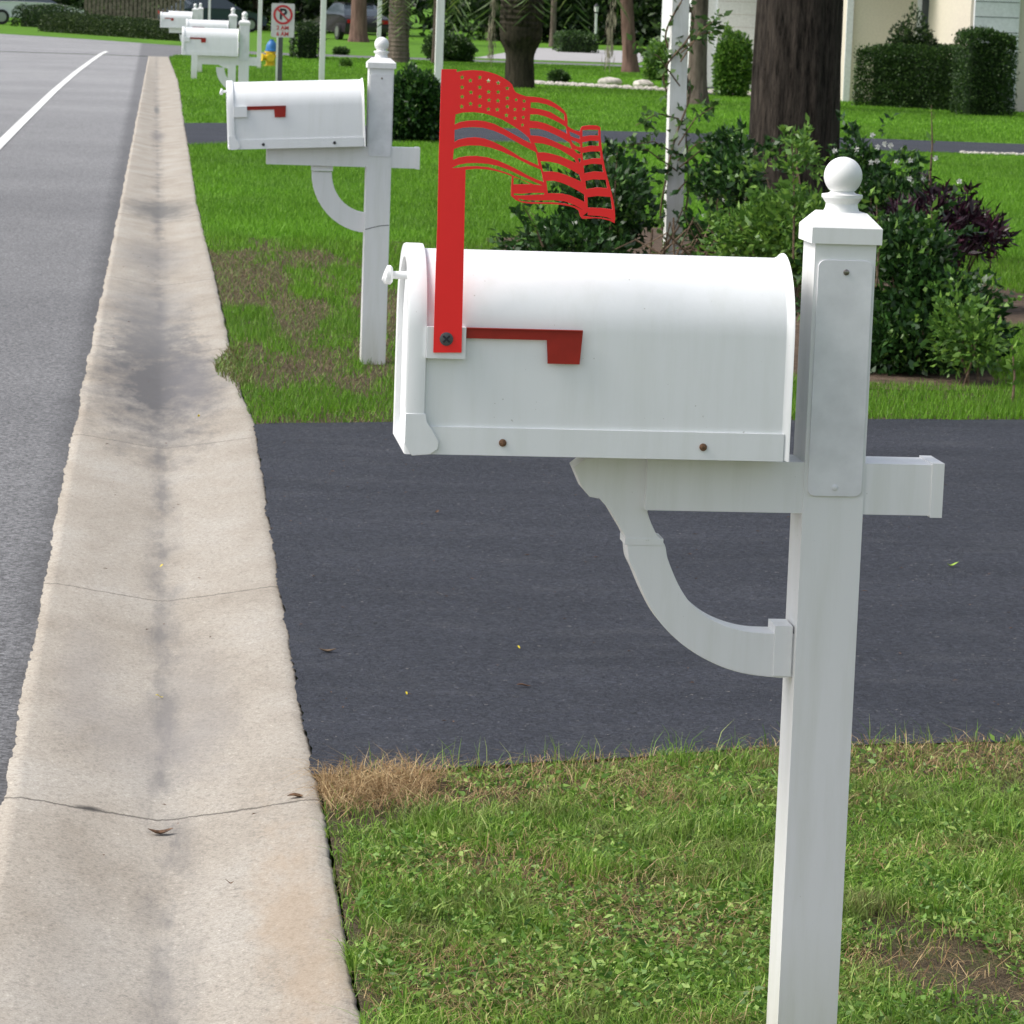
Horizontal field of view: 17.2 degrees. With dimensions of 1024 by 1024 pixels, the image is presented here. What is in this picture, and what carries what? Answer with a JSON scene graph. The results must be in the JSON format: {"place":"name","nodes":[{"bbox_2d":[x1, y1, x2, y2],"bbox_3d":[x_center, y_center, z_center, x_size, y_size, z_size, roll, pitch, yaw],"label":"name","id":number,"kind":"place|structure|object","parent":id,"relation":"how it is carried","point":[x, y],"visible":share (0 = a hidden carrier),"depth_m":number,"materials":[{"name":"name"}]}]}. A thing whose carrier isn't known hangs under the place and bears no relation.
{"place":"outdoors","nodes":[
{"label":"outdoors","id":0,"kind":"place"},
{"bbox_2d":[0,0,83,24],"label":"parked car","id":1,"kind":"object","parent":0,"point":[7,7],"visible":0.3,"depth_m":143.06,"materials":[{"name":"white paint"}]},
{"bbox_2d":[0,52,147,804],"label":"road","id":2,"kind":"structure","parent":0,"point":[64,152],"depth_m":17.98,"materials":[{"name":"grey asphalt"}]},
{"bbox_2d":[0,51,106,148],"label":"lane line","id":3,"kind":"object","parent":2,"relation":"on","point":[11,132],"visible":1,"depth_m":43.72,"materials":[{"name":"paint"}]},
{"bbox_2d":[0,56,361,1023],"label":"gutter","id":4,"kind":"object","parent":2,"relation":"on","point":[140,922],"visible":0.98,"depth_m":7.23,"materials":[{"name":"concrete"}]},
{"bbox_2d":[148,828,172,833],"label":"fallen leaf","id":5,"kind":"object","parent":4,"relation":"on","point":[160,831],"visible":1,"depth_m":6.29,"materials":[{"name":"brown plant"}]},
{"bbox_2d":[211,331,257,397],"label":"overhanging grass","id":6,"kind":"structure","parent":4,"relation":"on","point":[222,364],"depth_m":13.68,"materials":[{"name":"green plant"}]},
{"bbox_2d":[287,793,302,796],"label":"fallen leaf","id":7,"kind":"object","parent":4,"relation":"on","point":[296,794],"visible":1,"depth_m":6.45,"materials":[{"name":"brown plant"}]},
{"bbox_2d":[101,253,1023,854],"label":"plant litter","id":8,"kind":"object","parent":4,"relation":"on","point":[453,589],"visible":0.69,"depth_m":9.33,"materials":[{"name":"brown plant"}]},
{"bbox_2d":[0,34,642,66],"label":"cross street","id":9,"kind":"structure","parent":0,"point":[22,43],"depth_m":93.75,"materials":[{"name":"grey asphalt"}]},
{"bbox_2d":[0,12,655,64],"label":"lawn","id":10,"kind":"structure","parent":0,"point":[369,48],"depth_m":118.78,"materials":[{"name":"green plant"}]},
{"bbox_2d":[10,2,86,26],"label":"hedge","id":11,"kind":"object","parent":10,"relation":"on","point":[31,15],"visible":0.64,"depth_m":137.58,"materials":[{"name":"green plant"}]},
{"bbox_2d":[37,11,181,40],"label":"hedge","id":12,"kind":"object","parent":10,"relation":"on","point":[84,23],"visible":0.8,"depth_m":117.81,"materials":[{"name":"green plant"}]},
{"bbox_2d":[54,0,176,18],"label":"background tree","id":13,"kind":"object","parent":10,"relation":"on","point":[78,4],"visible":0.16,"depth_m":153.94,"materials":[{"name":"green plant"}]},
{"bbox_2d":[84,0,183,19],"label":"wooden fence","id":14,"kind":"object","parent":10,"relation":"on","point":[102,7],"visible":0.41,"depth_m":140.80,"materials":[{"name":"brown wood"}]},
{"bbox_2d":[158,0,266,31],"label":"parked car","id":15,"kind":"object","parent":10,"relation":"on","point":[221,10],"visible":0.28,"depth_m":147.21,"materials":[{"name":"grey paint"}]},
{"bbox_2d":[229,0,333,32],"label":"background tree","id":16,"kind":"object","parent":10,"relation":"on","point":[252,6],"visible":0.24,"depth_m":159.64,"materials":[{"name":"green plant"}]},
{"bbox_2d":[331,45,350,54],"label":"shrub","id":17,"kind":"object","parent":10,"relation":"on","point":[340,50],"visible":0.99,"depth_m":95.09,"materials":[{"name":"green plant"}]},
{"bbox_2d":[52,0,648,32],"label":"distant wood","id":18,"kind":"object","parent":10,"relation":"on","point":[425,3],"visible":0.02,"depth_m":202.98,"materials":[{"name":"green plant"}]},
{"bbox_2d":[312,2,388,39],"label":"parked car","id":19,"kind":"object","parent":10,"relation":"on","point":[338,17],"visible":0.48,"depth_m":131.21,"materials":[{"name":"paint"}]},
{"bbox_2d":[288,0,428,33],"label":"background tree","id":20,"kind":"object","parent":10,"relation":"on","point":[310,2],"visible":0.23,"depth_m":157.25,"materials":[{"name":"green plant"}]},
{"bbox_2d":[348,0,369,41],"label":"tree","id":21,"kind":"object","parent":10,"relation":"on","point":[358,28],"visible":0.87,"depth_m":126.17,"materials":[{"name":"brown plant"}]},
{"bbox_2d":[377,0,381,37],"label":"lamp post","id":22,"kind":"object","parent":10,"relation":"on","point":[379,22],"visible":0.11,"depth_m":103.03,"materials":[{"name":"white paint"}]},
{"bbox_2d":[416,0,598,42],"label":"background tree","id":23,"kind":"object","parent":10,"relation":"on","point":[475,5],"visible":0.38,"depth_m":147.93,"materials":[{"name":"green plant"}]},
{"bbox_2d":[548,0,556,46],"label":"tree","id":24,"kind":"object","parent":10,"relation":"on","point":[553,21],"visible":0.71,"depth_m":132.79,"materials":[{"name":"brown plant"}]},
{"bbox_2d":[552,28,599,52],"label":"hedge","id":25,"kind":"object","parent":10,"relation":"on","point":[581,43],"visible":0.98,"depth_m":117.94,"materials":[{"name":"green plant"}]},
{"bbox_2d":[594,3,598,42],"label":"lamp post","id":26,"kind":"object","parent":10,"relation":"on","point":[596,8],"visible":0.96,"depth_m":139.61,"materials":[{"name":"white metal"}]},
{"bbox_2d":[550,0,661,45],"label":"background tree","id":27,"kind":"object","parent":10,"relation":"on","point":[641,15],"visible":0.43,"depth_m":148.37,"materials":[{"name":"green plant"}]},
{"bbox_2d":[634,0,660,14],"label":"background tree","id":28,"kind":"object","parent":10,"relation":"on","point":[657,2],"visible":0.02,"depth_m":148.86,"materials":[{"name":"green plant"}]},
{"bbox_2d":[638,16,661,41],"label":"background tree","id":29,"kind":"object","parent":10,"relation":"on","point":[656,27],"visible":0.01,"depth_m":102.79,"materials":[{"name":"green plant"}]},
{"bbox_2d":[173,56,620,72],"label":"corner lawn","id":30,"kind":"structure","parent":0,"point":[460,63],"depth_m":85.22,"materials":[{"name":"green plant"}]},
{"bbox_2d":[208,0,210,19],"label":"lamp post","id":31,"kind":"object","parent":30,"relation":"on","point":[209,8],"visible":0.44,"depth_m":84.73,"materials":[{"name":"white paint"}]},
{"bbox_2d":[286,18,326,58],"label":"hedge","id":32,"kind":"object","parent":30,"relation":"on","point":[308,40],"visible":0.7,"depth_m":86.20,"materials":[{"name":"green plant"}]},
{"bbox_2d":[373,0,469,62],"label":"palm tree","id":33,"kind":"object","parent":30,"relation":"on","point":[399,28],"visible":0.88,"depth_m":85.12,"materials":[{"name":"green plant"}]},
{"bbox_2d":[431,0,436,62],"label":"tree","id":34,"kind":"object","parent":30,"relation":"on","point":[433,40],"visible":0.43,"depth_m":86.33,"materials":[{"name":"brown plant"}]},
{"bbox_2d":[420,30,478,61],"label":"shrub","id":35,"kind":"object","parent":30,"relation":"on","point":[457,48],"visible":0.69,"depth_m":89.22,"materials":[{"name":"green plant"}]},
{"bbox_2d":[620,0,639,72],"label":"tree","id":36,"kind":"object","parent":30,"relation":"on","point":[630,61],"visible":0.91,"depth_m":83.03,"materials":[{"name":"brown plant"}]},
{"bbox_2d":[0,7,1022,1011],"bbox_3d":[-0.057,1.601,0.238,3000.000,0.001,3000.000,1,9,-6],"label":"ground","id":37,"kind":"structure","parent":0,"point":[426,13],"depth_m":7.37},
{"bbox_2d":[475,48,642,62],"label":"side road","id":38,"kind":"structure","parent":0,"point":[548,54],"depth_m":107.45,"materials":[{"name":"grey concrete"}]},
{"bbox_2d":[169,53,1023,143],"bbox_3d":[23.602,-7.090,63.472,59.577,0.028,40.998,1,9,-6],"label":"back lawn","id":39,"kind":"structure","parent":0,"point":[980,141],"depth_m":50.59,"materials":[{"name":"green plant"}]},
{"bbox_2d":[160,3,198,78],"bbox_3d":[-5.948,-8.332,61.157,0.792,1.658,0.219,1,9,-6],"label":"mailbox","id":40,"kind":"object","parent":39,"relation":"on","point":[174,22],"visible":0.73,"depth_m":60.99,"materials":[{"name":"white plastic"}]},
{"bbox_2d":[169,3,203,71],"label":"mailbox","id":41,"kind":"object","parent":39,"relation":"on","point":[200,17],"visible":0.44,"depth_m":66.96,"materials":[{"name":"white plastic"}]},
{"bbox_2d":[186,8,238,81],"bbox_3d":[-3.979,-5.925,45.459,0.792,1.658,0.219,1,9,-6],"label":"mailbox","id":42,"kind":"object","parent":39,"relation":"on","point":[232,22],"visible":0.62,"depth_m":45.32,"materials":[{"name":"white plastic"}]},
{"bbox_2d":[182,12,260,87],"bbox_3d":[-2.933,-4.203,34.136,0.792,1.658,0.219,1,9,-6],"label":"mailbox","id":43,"kind":"object","parent":39,"relation":"on","point":[216,46],"visible":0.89,"depth_m":33.99,"materials":[{"name":"white plastic"}]},
{"bbox_2d":[182,26,185,54],"bbox_3d":[-3.285,-4.724,34.021,0.047,0.281,0.215,1,9,-6],"label":"box door","id":44,"kind":"structure","parent":43,"relation":"in","point":[183,28],"depth_m":33.92,"materials":[{"name":"white plastic"}]},
{"bbox_2d":[257,0,261,67],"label":"lamp post","id":45,"kind":"object","parent":39,"relation":"on","point":[259,38],"visible":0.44,"depth_m":72.08,"materials":[{"name":"white paint"}]},
{"bbox_2d":[261,39,275,65],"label":"fire hydrant","id":46,"kind":"object","parent":39,"relation":"on","point":[269,57],"visible":0.81,"depth_m":75.06,"materials":[{"name":"yellow metal"}]},
{"bbox_2d":[275,37,277,80],"bbox_3d":[-4.245,-8.320,61.342,0.032,1.200,0.032,1,9,-6],"label":"marker stake","id":47,"kind":"object","parent":39,"relation":"on","point":[276,57],"visible":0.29,"depth_m":61.34,"materials":[{"name":"white paint"}]},
{"bbox_2d":[271,2,294,80],"bbox_3d":[-3.088,-6.055,45.530,0.310,1.556,0.063,1,9,-6],"label":"no parking sign","id":48,"kind":"object","parent":39,"relation":"on","point":[282,18],"visible":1,"depth_m":45.43,"materials":[{"name":"white metal"}]},
{"bbox_2d":[319,0,326,79],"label":"lamp post","id":49,"kind":"object","parent":39,"relation":"on","point":[322,42],"visible":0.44,"depth_m":59.37,"materials":[{"name":"white paint"}]},
{"bbox_2d":[338,56,353,66],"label":"shrub","id":50,"kind":"object","parent":39,"relation":"on","point":[344,61],"visible":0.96,"depth_m":77.31,"materials":[{"name":"green plant"}]},
{"bbox_2d":[434,0,444,82],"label":"lamp post","id":51,"kind":"object","parent":39,"relation":"on","point":[439,35],"visible":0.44,"depth_m":43.68,"materials":[{"name":"white metal"}]},
{"bbox_2d":[411,0,630,88],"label":"palm tree","id":52,"kind":"object","parent":39,"relation":"on","point":[520,23],"visible":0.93,"depth_m":62.96,"materials":[{"name":"green plant"}]},
{"bbox_2d":[485,0,498,66],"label":"hanging strands","id":53,"kind":"object","parent":52,"relation":"hanging from","point":[493,3],"visible":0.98,"depth_m":63.68},
{"bbox_2d":[602,0,616,71],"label":"hanging strands","id":54,"kind":"object","parent":52,"relation":"hanging from","point":[608,50],"visible":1,"depth_m":69.91},
{"bbox_2d":[546,68,571,81],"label":"shrub","id":55,"kind":"object","parent":39,"relation":"on","point":[558,75],"visible":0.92,"depth_m":68.84,"materials":[{"name":"green plant"}]},
{"bbox_2d":[598,77,621,84],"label":"rock","id":56,"kind":"object","parent":39,"relation":"on","point":[611,80],"visible":0.76,"depth_m":68.57,"materials":[{"name":"stone"}]},
{"bbox_2d":[633,79,653,86],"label":"rock","id":57,"kind":"object","parent":39,"relation":"on","point":[642,82],"visible":0.7,"depth_m":67.45,"materials":[{"name":"stone"}]},
{"bbox_2d":[640,38,668,80],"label":"shrub","id":58,"kind":"object","parent":39,"relation":"on","point":[649,71],"visible":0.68,"depth_m":73.96,"materials":[{"name":"green plant"}]},
{"bbox_2d":[686,0,709,104],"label":"tree","id":59,"kind":"object","parent":39,"relation":"on","point":[697,65],"visible":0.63,"depth_m":55.98,"materials":[{"name":"brown plant"}]},
{"bbox_2d":[661,0,756,87],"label":"garage","id":60,"kind":"structure","parent":39,"relation":"on","point":[741,16],"depth_m":70.11,"materials":[{"name":"white paint"}]},
{"bbox_2d":[715,0,756,87],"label":"garage door","id":61,"kind":"structure","parent":60,"relation":"in","point":[742,17],"depth_m":70.09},
{"bbox_2d":[710,21,752,96],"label":"shrub","id":62,"kind":"object","parent":39,"relation":"on","point":[732,56],"visible":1,"depth_m":62.09,"materials":[{"name":"green plant"}]},
{"bbox_2d":[487,79,1023,155],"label":"gravel","id":63,"kind":"structure","parent":39,"relation":"on","point":[605,85],"depth_m":65.57,"materials":[{"name":"stone"}]},
{"bbox_2d":[878,2,939,97],"bbox_3d":[6.960,-7.929,59.043,1.245,1.905,0.964,1,9,-6],"label":"shrub","id":64,"kind":"object","parent":39,"relation":"on","point":[908,37],"visible":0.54,"depth_m":58.86,"materials":[{"name":"green plant"}]},
{"bbox_2d":[840,0,1023,111],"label":"house","id":65,"kind":"structure","parent":39,"relation":"on","point":[865,22],"depth_m":61.55,"materials":[{"name":"beige paint"}]},
{"bbox_2d":[916,0,928,40],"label":"window","id":66,"kind":"structure","parent":65,"relation":"in","point":[923,5],"depth_m":61.68,"materials":[{"name":"grey glass"}]},
{"bbox_2d":[973,0,1019,109],"bbox_3d":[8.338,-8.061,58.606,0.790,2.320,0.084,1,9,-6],"label":"garage door","id":67,"kind":"structure","parent":65,"relation":"in","point":[1001,15],"depth_m":58.50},
{"bbox_2d":[851,41,1016,109],"bbox_3d":[7.348,-7.575,58.962,2.572,1.241,1.849,8,10,35],"label":"hedge","id":68,"kind":"object","parent":39,"relation":"on","point":[928,82],"visible":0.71,"depth_m":58.49,"materials":[{"name":"green plant"}]},
{"bbox_2d":[948,25,1020,116],"bbox_3d":[7.742,-7.218,55.682,1.019,1.525,1.130,1,9,-6],"label":"hedge","id":69,"kind":"object","parent":39,"relation":"on","point":[982,87],"visible":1,"depth_m":55.37,"materials":[{"name":"green plant"}]},
{"bbox_2d":[184,123,1023,152],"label":"driveway","id":70,"kind":"structure","parent":0,"point":[196,133],"depth_m":40.45,"materials":[{"name":"grey asphalt"}]},
{"bbox_2d":[187,139,1023,423],"bbox_3d":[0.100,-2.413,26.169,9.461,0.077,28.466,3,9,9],"label":"lawn grass","id":71,"kind":"structure","parent":0,"point":[492,214],"depth_m":22.19,"materials":[{"name":"green plant"}]},
{"bbox_2d":[392,59,440,142],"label":"shrub","id":72,"kind":"object","parent":71,"relation":"on","point":[416,102],"visible":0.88,"depth_m":36.87,"materials":[{"name":"green plant"}]},
{"bbox_2d":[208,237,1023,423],"bbox_3d":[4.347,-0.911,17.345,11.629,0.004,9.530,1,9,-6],"label":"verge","id":73,"kind":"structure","parent":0,"point":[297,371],"depth_m":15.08,"materials":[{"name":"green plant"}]},
{"bbox_2d":[219,37,419,364],"bbox_3d":[-0.813,-1.149,14.128,0.833,1.658,0.219,1,9,-6],"label":"mailbox","id":74,"kind":"object","parent":73,"relation":"on","point":[318,126],"visible":1,"depth_m":14.02,"materials":[{"name":"white plastic"}]},
{"bbox_2d":[219,80,239,149],"bbox_3d":[-1.166,-1.641,14.018,0.088,0.281,0.215,1,9,-6],"label":"box door","id":75,"kind":"structure","parent":74,"relation":"in","point":[233,144],"depth_m":13.93,"materials":[{"name":"white plastic"}]},
{"bbox_2d":[1003,340,1023,401],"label":"sprig","id":76,"kind":"object","parent":73,"relation":"on","point":[1016,364],"visible":0.96,"depth_m":13.54,"materials":[{"name":"green plant"}]},
{"bbox_2d":[253,419,1023,774],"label":"driveway","id":77,"kind":"structure","parent":0,"point":[601,655],"depth_m":8.64,"materials":[{"name":"grey asphalt"}]},
{"bbox_2d":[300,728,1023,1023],"bbox_3d":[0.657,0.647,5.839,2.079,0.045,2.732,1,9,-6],"label":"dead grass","id":78,"kind":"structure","parent":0,"point":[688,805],"depth_m":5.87,"materials":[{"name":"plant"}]},
{"bbox_2d":[307,728,1023,1023],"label":"lawn","id":79,"kind":"structure","parent":0,"point":[1002,982],"depth_m":5.68,"materials":[{"name":"green plant"}]},
{"bbox_2d":[270,743,469,819],"bbox_3d":[-0.260,0.510,6.464,0.417,0.071,0.569,1,9,-6],"label":"dry straw","id":80,"kind":"object","parent":79,"relation":"on","point":[385,777],"visible":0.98,"depth_m":6.47,"materials":[{"name":"beige plant"}]},
{"bbox_2d":[382,69,944,1023],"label":"mailbox","id":81,"kind":"object","parent":79,"relation":"on","point":[638,387],"visible":1,"depth_m":4.69,"materials":[{"name":"white plastic"}]},
{"bbox_2d":[382,242,438,454],"bbox_3d":[-0.150,-0.232,4.706,0.068,0.282,0.223,0,9,-11],"label":"box door","id":82,"kind":"structure","parent":81,"relation":"in","point":[412,431],"depth_m":4.62,"materials":[{"name":"white plastic"}]},
{"bbox_2d":[338,733,1023,1023],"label":"weeds","id":83,"kind":"object","parent":79,"relation":"on","point":[680,957],"visible":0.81,"depth_m":5.58,"materials":[{"name":"green plant"}]},
{"bbox_2d":[343,713,1023,783],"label":"seed grass","id":84,"kind":"structure","parent":79,"relation":"on","point":[689,748],"depth_m":6.83,"materials":[{"name":"green plant"}]},
{"bbox_2d":[476,226,1023,390],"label":"planting bed","id":85,"kind":"object","parent":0,"point":[1016,315],"visible":0.12,"depth_m":14.67,"materials":[{"name":"brown soil"}]},
{"bbox_2d":[488,133,689,253],"bbox_3d":[0.470,-1.664,18.682,1.194,0.857,1.988,1,9,-6],"label":"shrub","id":86,"kind":"object","parent":85,"relation":"on","point":[569,229],"visible":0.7,"depth_m":18.24,"materials":[{"name":"green plant"}]},
{"bbox_2d":[520,199,543,246],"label":"sprig","id":87,"kind":"object","parent":86,"relation":"attached to","point":[533,224],"visible":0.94,"depth_m":17.87,"materials":[{"name":"green plant"}]},
{"bbox_2d":[602,146,622,236],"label":"sprig","id":88,"kind":"object","parent":86,"relation":"attached to","point":[616,157],"visible":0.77,"depth_m":18.09,"materials":[{"name":"green plant"}]},
{"bbox_2d":[663,0,688,254],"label":"lamp post","id":89,"kind":"object","parent":85,"relation":"on","point":[678,28],"visible":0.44,"depth_m":19.63,"materials":[{"name":"white metal"}]},
{"bbox_2d":[610,0,732,253],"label":"vine","id":90,"kind":"object","parent":89,"relation":"attached to","point":[710,110],"visible":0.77,"depth_m":19.55,"materials":[{"name":"green plant"}]},
{"bbox_2d":[612,210,740,255],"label":"dead twigs","id":91,"kind":"object","parent":85,"relation":"on","point":[674,240],"visible":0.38,"depth_m":17.93,"materials":[{"name":"brown plant"}]},
{"bbox_2d":[672,117,804,255],"bbox_3d":[1.222,-1.693,18.641,0.672,0.956,1.782,3,9,10],"label":"shrub","id":92,"kind":"object","parent":85,"relation":"on","point":[721,189],"visible":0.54,"depth_m":18.52,"materials":[{"name":"green plant"}]},
{"bbox_2d":[692,113,880,306],"bbox_3d":[1.381,-1.577,17.753,0.926,0.998,1.414,1,9,-6],"label":"shrub","id":93,"kind":"object","parent":85,"relation":"on","point":[769,226],"visible":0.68,"depth_m":17.48,"materials":[{"name":"green plant"}]},
{"bbox_2d":[779,138,803,258],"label":"sprig","id":94,"kind":"object","parent":93,"relation":"attached to","point":[786,183],"visible":0.98,"depth_m":16.98,"materials":[{"name":"green plant"}]},
{"bbox_2d":[749,0,843,202],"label":"oak tree","id":95,"kind":"object","parent":85,"relation":"on","point":[796,66],"visible":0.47,"depth_m":21.21,"materials":[{"name":"brown plant"}]},
{"bbox_2d":[824,109,961,289],"bbox_3d":[2.093,-1.703,18.727,0.795,1.009,0.825,1,9,-6],"label":"shrub","id":96,"kind":"object","parent":85,"relation":"on","point":[884,180],"visible":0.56,"depth_m":18.64,"materials":[{"name":"green plant"}]},
{"bbox_2d":[789,182,1021,377],"bbox_3d":[1.686,-1.011,14.726,1.062,0.846,0.948,4,9,10],"label":"shrub","id":97,"kind":"object","parent":85,"relation":"on","point":[908,267],"visible":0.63,"depth_m":14.56,"materials":[{"name":"green plant"}]},
{"bbox_2d":[867,196,887,286],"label":"sprig","id":98,"kind":"object","parent":97,"relation":"attached to","point":[877,217],"visible":0.53,"depth_m":14.53,"materials":[{"name":"green plant"}]},
{"bbox_2d":[922,197,939,255],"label":"sprig","id":99,"kind":"object","parent":97,"relation":"attached to","point":[932,220],"visible":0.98,"depth_m":14.64,"materials":[{"name":"green plant"}]},
{"bbox_2d":[868,167,1022,282],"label":"purple plant","id":100,"kind":"object","parent":85,"relation":"on","point":[964,214],"visible":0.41,"depth_m":17.77,"materials":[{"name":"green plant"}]},
{"bbox_2d":[926,105,935,184],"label":"sprig","id":101,"kind":"object","parent":100,"relation":"attached to","point":[929,136],"visible":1,"depth_m":18.04,"materials":[{"name":"green plant"}]},
{"bbox_2d":[915,264,1022,384],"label":"shrub","id":102,"kind":"object","parent":85,"relation":"on","point":[980,337],"visible":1,"depth_m":14.15,"materials":[{"name":"green plant"}]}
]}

